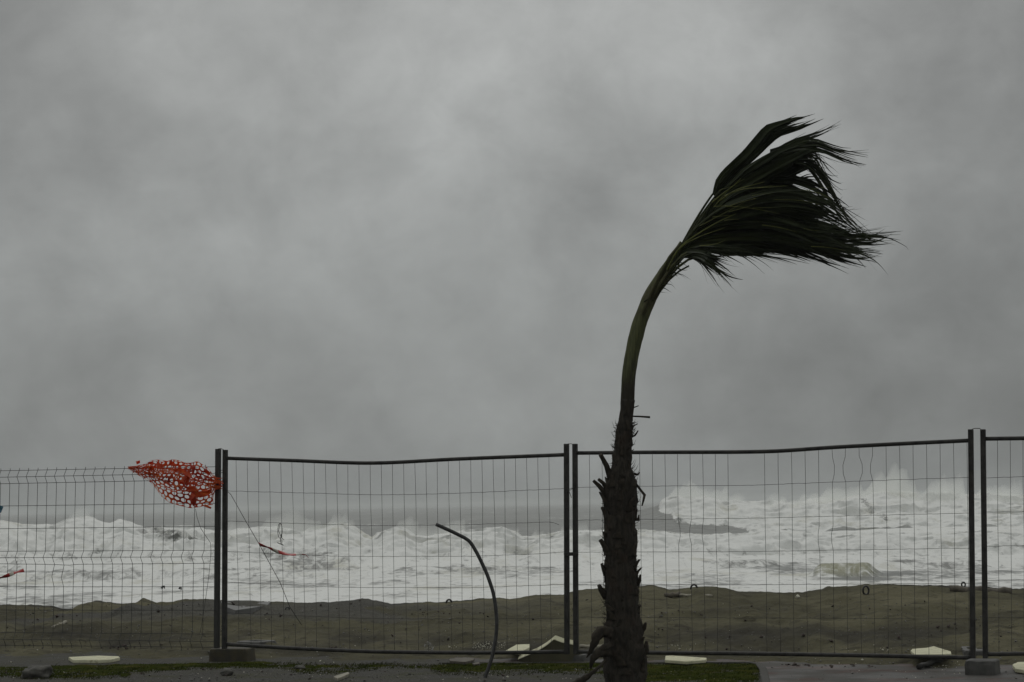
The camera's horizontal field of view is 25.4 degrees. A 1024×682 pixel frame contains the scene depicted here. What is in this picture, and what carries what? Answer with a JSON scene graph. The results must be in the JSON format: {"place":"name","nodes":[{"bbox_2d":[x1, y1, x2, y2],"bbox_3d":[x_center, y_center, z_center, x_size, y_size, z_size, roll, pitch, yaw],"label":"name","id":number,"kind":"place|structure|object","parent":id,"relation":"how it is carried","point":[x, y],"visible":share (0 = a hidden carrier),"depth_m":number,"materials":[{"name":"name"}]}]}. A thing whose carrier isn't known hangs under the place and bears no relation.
{"place":"outdoors","nodes":[
{"label":"outdoors","id":0,"kind":"place"},
{"bbox_2d":[0,651,761,681],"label":"ground","id":1,"kind":"structure","parent":0,"point":[27,661],"depth_m":21.03,"materials":[{"name":"soil"}]},
{"bbox_2d":[21,665,52,678],"bbox_3d":[-4.408,3.079,21.117,0.298,0.146,0.212,-1,-4,0],"label":"rock","id":2,"kind":"object","parent":1,"relation":"on","point":[38,671],"visible":0.95,"depth_m":21.05,"materials":[{"name":"grey stone"}]},
{"bbox_2d":[69,656,119,662],"bbox_3d":[-4.269,3.266,23.334,0.498,0.035,0.726,0,-4,-16],"label":"foam board","id":3,"kind":"object","parent":1,"relation":"on","point":[95,659],"visible":1,"depth_m":23.14,"materials":[{"name":"white plastic"}]},
{"bbox_2d":[0,449,220,648],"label":"wire fence","id":4,"kind":"object","parent":1,"relation":"on","point":[217,549],"visible":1,"depth_m":23.02,"materials":[{"name":"black metal"}]},
{"bbox_2d":[0,569,23,578],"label":"barrier tape","id":5,"kind":"object","parent":4,"relation":"attached to","point":[11,574],"visible":1,"depth_m":23.57,"materials":[{"name":"red plastic"}]},
{"bbox_2d":[128,459,223,508],"bbox_3d":[-3.386,1.441,22.865,1.143,0.506,0.211,-3,-4,21],"label":"safety netting","id":6,"kind":"object","parent":4,"relation":"attached to","point":[195,494],"visible":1,"depth_m":22.77,"materials":[{"name":"red plastic"}]},
{"bbox_2d":[195,509,210,636],"bbox_3d":[-3.072,2.313,22.721,0.160,1.277,0.057,-2,-4,8],"label":"loose string","id":7,"kind":"object","parent":6,"relation":"hanging from","point":[208,577],"visible":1,"depth_m":22.70,"materials":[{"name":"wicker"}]},
{"bbox_2d":[220,668,233,675],"bbox_3d":[-2.633,3.063,21.019,0.127,0.083,0.103,-1,-4,0],"label":"rock","id":8,"kind":"object","parent":1,"relation":"on","point":[228,671],"visible":0.99,"depth_m":20.98,"materials":[{"name":"grey stone"}]},
{"bbox_2d":[209,647,255,661],"bbox_3d":[-2.834,3.179,23.055,0.421,0.140,0.298,-2,-4,15],"label":"concrete foot","id":9,"kind":"object","parent":1,"relation":"on","point":[236,654],"visible":0.81,"depth_m":22.92},
{"bbox_2d":[294,665,304,668],"bbox_3d":[-2.014,3.105,21.623,0.112,0.056,0.089,-1,-4,0],"label":"rock","id":10,"kind":"object","parent":1,"relation":"on","point":[299,666],"visible":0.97,"depth_m":21.60,"materials":[{"name":"grey stone"}]},
{"bbox_2d":[334,672,349,680],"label":"foam offcut","id":11,"kind":"object","parent":1,"relation":"on","point":[339,677],"visible":1,"depth_m":20.34,"materials":[{"name":"white plastic"}]},
{"bbox_2d":[0,659,759,681],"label":"grass","id":12,"kind":"structure","parent":1,"relation":"on","point":[743,672],"depth_m":21.32,"materials":[{"name":"green plant"}]},
{"bbox_2d":[222,444,569,654],"bbox_3d":[-1.173,2.014,22.009,3.715,2.015,0.044,-3,-4,22],"label":"fence","id":13,"kind":"object","parent":1,"relation":"on","point":[225,551],"visible":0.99,"depth_m":21.99,"materials":[{"name":"metal"}]},
{"bbox_2d":[227,491,301,624],"bbox_3d":[-2.412,2.159,22.583,0.747,1.353,0.378,0,-4,-20],"label":"slack line","id":14,"kind":"object","parent":13,"relation":"attached to","point":[265,555],"visible":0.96,"depth_m":22.56,"materials":[{"name":"fabric"}]},
{"bbox_2d":[277,523,283,545],"bbox_3d":[-2.281,1.905,22.439,0.073,0.226,0.012,-3,-4,22],"label":"knotted string","id":15,"kind":"object","parent":13,"relation":"hanging from","point":[280,535],"visible":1,"depth_m":22.44,"materials":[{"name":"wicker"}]},
{"bbox_2d":[258,542,308,557],"bbox_3d":[-2.247,2.060,22.408,0.558,0.160,0.038,-3,-4,22],"label":"barrier tape","id":16,"kind":"object","parent":13,"relation":"attached to","point":[276,551],"visible":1,"depth_m":22.43,"materials":[{"name":"red plastic"}]},
{"bbox_2d":[564,552,577,555],"bbox_3d":[0.554,1.995,21.315,0.182,0.039,0.100,-3,-4,22],"label":"fence clamp","id":17,"kind":"object","parent":13,"relation":"attached to","point":[570,553],"visible":1,"depth_m":21.27,"materials":[{"name":"metal"}]},
{"bbox_2d":[449,657,474,664],"bbox_3d":[-0.491,3.108,22.097,0.248,0.030,0.640,-1,-4,0],"label":"driftwood plank","id":18,"kind":"object","parent":1,"relation":"on","point":[464,660],"visible":0.98,"depth_m":21.96,"materials":[{"name":"grey wood"}]},
{"bbox_2d":[435,523,498,677],"bbox_3d":[-0.403,2.333,20.307,0.564,1.430,0.127,-2,-4,13],"label":"bent pole","id":19,"kind":"object","parent":1,"relation":"on","point":[472,545],"visible":0.98,"depth_m":20.30,"materials":[{"name":"metal"}]},
{"bbox_2d":[13,608,990,679],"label":"foam crumbs","id":20,"kind":"object","parent":1,"relation":"on","point":[481,645],"visible":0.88,"depth_m":22.75,"materials":[{"name":"white plastic"}]},
{"bbox_2d":[0,601,1023,681],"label":"pebbles","id":21,"kind":"object","parent":1,"relation":"on","point":[427,679],"visible":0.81,"depth_m":21.84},
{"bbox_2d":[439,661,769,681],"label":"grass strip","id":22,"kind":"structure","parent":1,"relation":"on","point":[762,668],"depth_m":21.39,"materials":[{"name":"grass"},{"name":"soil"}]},
{"bbox_2d":[573,114,907,681],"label":"palm tree","id":23,"kind":"object","parent":1,"relation":"on","point":[762,206],"visible":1,"depth_m":18.50,"materials":[{"name":"green plant"}]},
{"bbox_2d":[572,429,975,659],"bbox_3d":[2.314,1.860,20.615,3.784,2.012,0.044,-3,-4,22],"label":"fence","id":24,"kind":"object","parent":1,"relation":"on","point":[971,542],"visible":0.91,"depth_m":20.47,"materials":[{"name":"metal"}]},
{"bbox_2d":[0,490,1023,608],"bbox_3d":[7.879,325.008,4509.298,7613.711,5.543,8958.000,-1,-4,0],"label":"sea","id":25,"kind":"structure","parent":0,"point":[424,535],"depth_m":133.28,"materials":[{"name":"white liquid"}]},
{"bbox_2d":[0,584,1023,667],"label":"sand beach","id":26,"kind":"structure","parent":0,"point":[852,599],"depth_m":25.03,"materials":[{"name":"brown sand"}]},
{"bbox_2d":[221,600,270,614],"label":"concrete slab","id":27,"kind":"structure","parent":26,"relation":"on","point":[232,609],"depth_m":27.90,"materials":[{"name":"grey concrete"}]},
{"bbox_2d":[236,640,275,644],"bbox_3d":[-2.723,3.220,24.212,0.333,0.062,0.338,-4,-5,40],"label":"driftwood","id":28,"kind":"object","parent":26,"relation":"on","point":[261,642],"visible":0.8,"depth_m":24.10,"materials":[{"name":"grey wood"}]},
{"bbox_2d":[506,644,529,654],"bbox_3d":[0.072,3.054,22.538,0.188,0.030,1.187,-2,-4,6],"label":"foam board","id":29,"kind":"object","parent":26,"relation":"on","point":[522,647],"visible":0.56,"depth_m":22.57,"materials":[{"name":"white plastic"}]},
{"bbox_2d":[579,644,600,647],"bbox_3d":[0.829,3.103,23.127,0.297,0.052,0.044,-3,-4,20],"label":"driftwood","id":30,"kind":"object","parent":26,"relation":"on","point":[583,645],"visible":0.42,"depth_m":23.14,"materials":[{"name":"grey wood"}]},
{"bbox_2d":[664,592,681,597],"bbox_3d":[1.970,3.116,27.925,0.215,0.077,0.065,0,-4,-12],"label":"driftwood","id":31,"kind":"object","parent":26,"relation":"on","point":[671,595],"visible":0.94,"depth_m":27.90,"materials":[{"name":"wood"}]},
{"bbox_2d":[679,594,712,596],"bbox_3d":[2.219,3.081,27.558,0.040,0.052,0.851,1,-4,-23],"label":"driftwood","id":32,"kind":"object","parent":26,"relation":"on","point":[687,595],"visible":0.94,"depth_m":27.70,"materials":[{"name":"grey wood"}]},
{"bbox_2d":[862,585,869,594],"bbox_3d":[4.179,2.945,26.873,0.095,0.124,0.024,0,-4,-12],"label":"hoop","id":33,"kind":"object","parent":26,"relation":"on","point":[863,592],"visible":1,"depth_m":26.86,"materials":[{"name":"black rubber"}]},
{"bbox_2d":[911,646,950,654],"bbox_3d":[3.797,2.852,20.884,0.380,0.030,1.095,-1,-4,0],"label":"foam board","id":34,"kind":"object","parent":26,"relation":"on","point":[933,650],"visible":0.76,"depth_m":20.68,"materials":[{"name":"white plastic"}]},
{"bbox_2d":[961,646,988,655],"bbox_3d":[4.321,2.898,21.249,0.235,0.060,0.624,-2,-4,8],"label":"rock","id":35,"kind":"object","parent":26,"relation":"on","point":[965,651],"visible":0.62,"depth_m":20.98,"materials":[{"name":"grey stone"}]},
{"bbox_2d":[949,585,1010,593],"bbox_3d":[5.544,2.958,26.910,0.728,0.144,0.110,-2,-4,16],"label":"driftwood","id":36,"kind":"object","parent":26,"relation":"on","point":[955,588],"visible":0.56,"depth_m":26.90,"materials":[{"name":"wood"}]},
{"bbox_2d":[0,0,1023,513],"label":"sky","id":37,"kind":"structure","parent":0,"point":[339,230],"materials":[{"name":"grey"}]},
{"bbox_2d":[455,657,1023,681],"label":"pavement","id":38,"kind":"structure","parent":0,"point":[778,672],"depth_m":19.77,"materials":[{"name":"grey concrete"}]},
{"bbox_2d":[5,599,1019,681],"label":"leaf litter","id":39,"kind":"object","parent":38,"relation":"on","point":[729,636],"visible":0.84,"depth_m":23.00,"materials":[{"name":"brown plant"}]},
{"bbox_2d":[518,635,586,661],"bbox_3d":[0.379,2.963,21.873,0.674,0.265,0.183,-2,-4,15],"label":"foam board","id":40,"kind":"object","parent":38,"relation":"on","point":[557,642],"visible":0.72,"depth_m":21.82,"materials":[{"name":"white plastic"}]},
{"bbox_2d":[572,654,591,661],"bbox_3d":[0.611,3.062,21.957,0.268,0.090,0.302,-3,-4,21],"label":"concrete foot","id":41,"kind":"object","parent":38,"relation":"on","point":[580,658],"visible":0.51,"depth_m":21.80},
{"bbox_2d":[665,656,706,663],"bbox_3d":[1.576,3.013,21.505,0.429,0.030,0.735,2,-5,-35],"label":"foam board","id":42,"kind":"object","parent":38,"relation":"on","point":[681,660],"visible":1,"depth_m":21.29,"materials":[{"name":"white plastic"}]},
{"bbox_2d":[916,659,944,669],"bbox_3d":[3.778,2.878,20.430,0.057,0.104,0.685,-4,-5,31],"label":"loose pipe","id":43,"kind":"object","parent":38,"relation":"on","point":[928,663],"visible":0.7,"depth_m":20.29,"materials":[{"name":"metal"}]},
{"bbox_2d":[965,658,1000,674],"bbox_3d":[4.040,2.804,19.543,0.271,0.136,0.302,-3,-4,22],"label":"concrete foot","id":44,"kind":"object","parent":38,"relation":"on","point":[980,666],"visible":0.98,"depth_m":19.42},
{"bbox_2d":[980,429,1023,657],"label":"fence","id":45,"kind":"object","parent":44,"relation":"on","point":[983,440],"visible":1,"depth_m":19.86,"materials":[{"name":"metal"}]},
{"bbox_2d":[1013,662,1023,673],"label":"foam board","id":46,"kind":"object","parent":38,"relation":"on","point":[1018,667],"visible":1,"depth_m":19.69,"materials":[{"name":"white plastic"}]}
]}

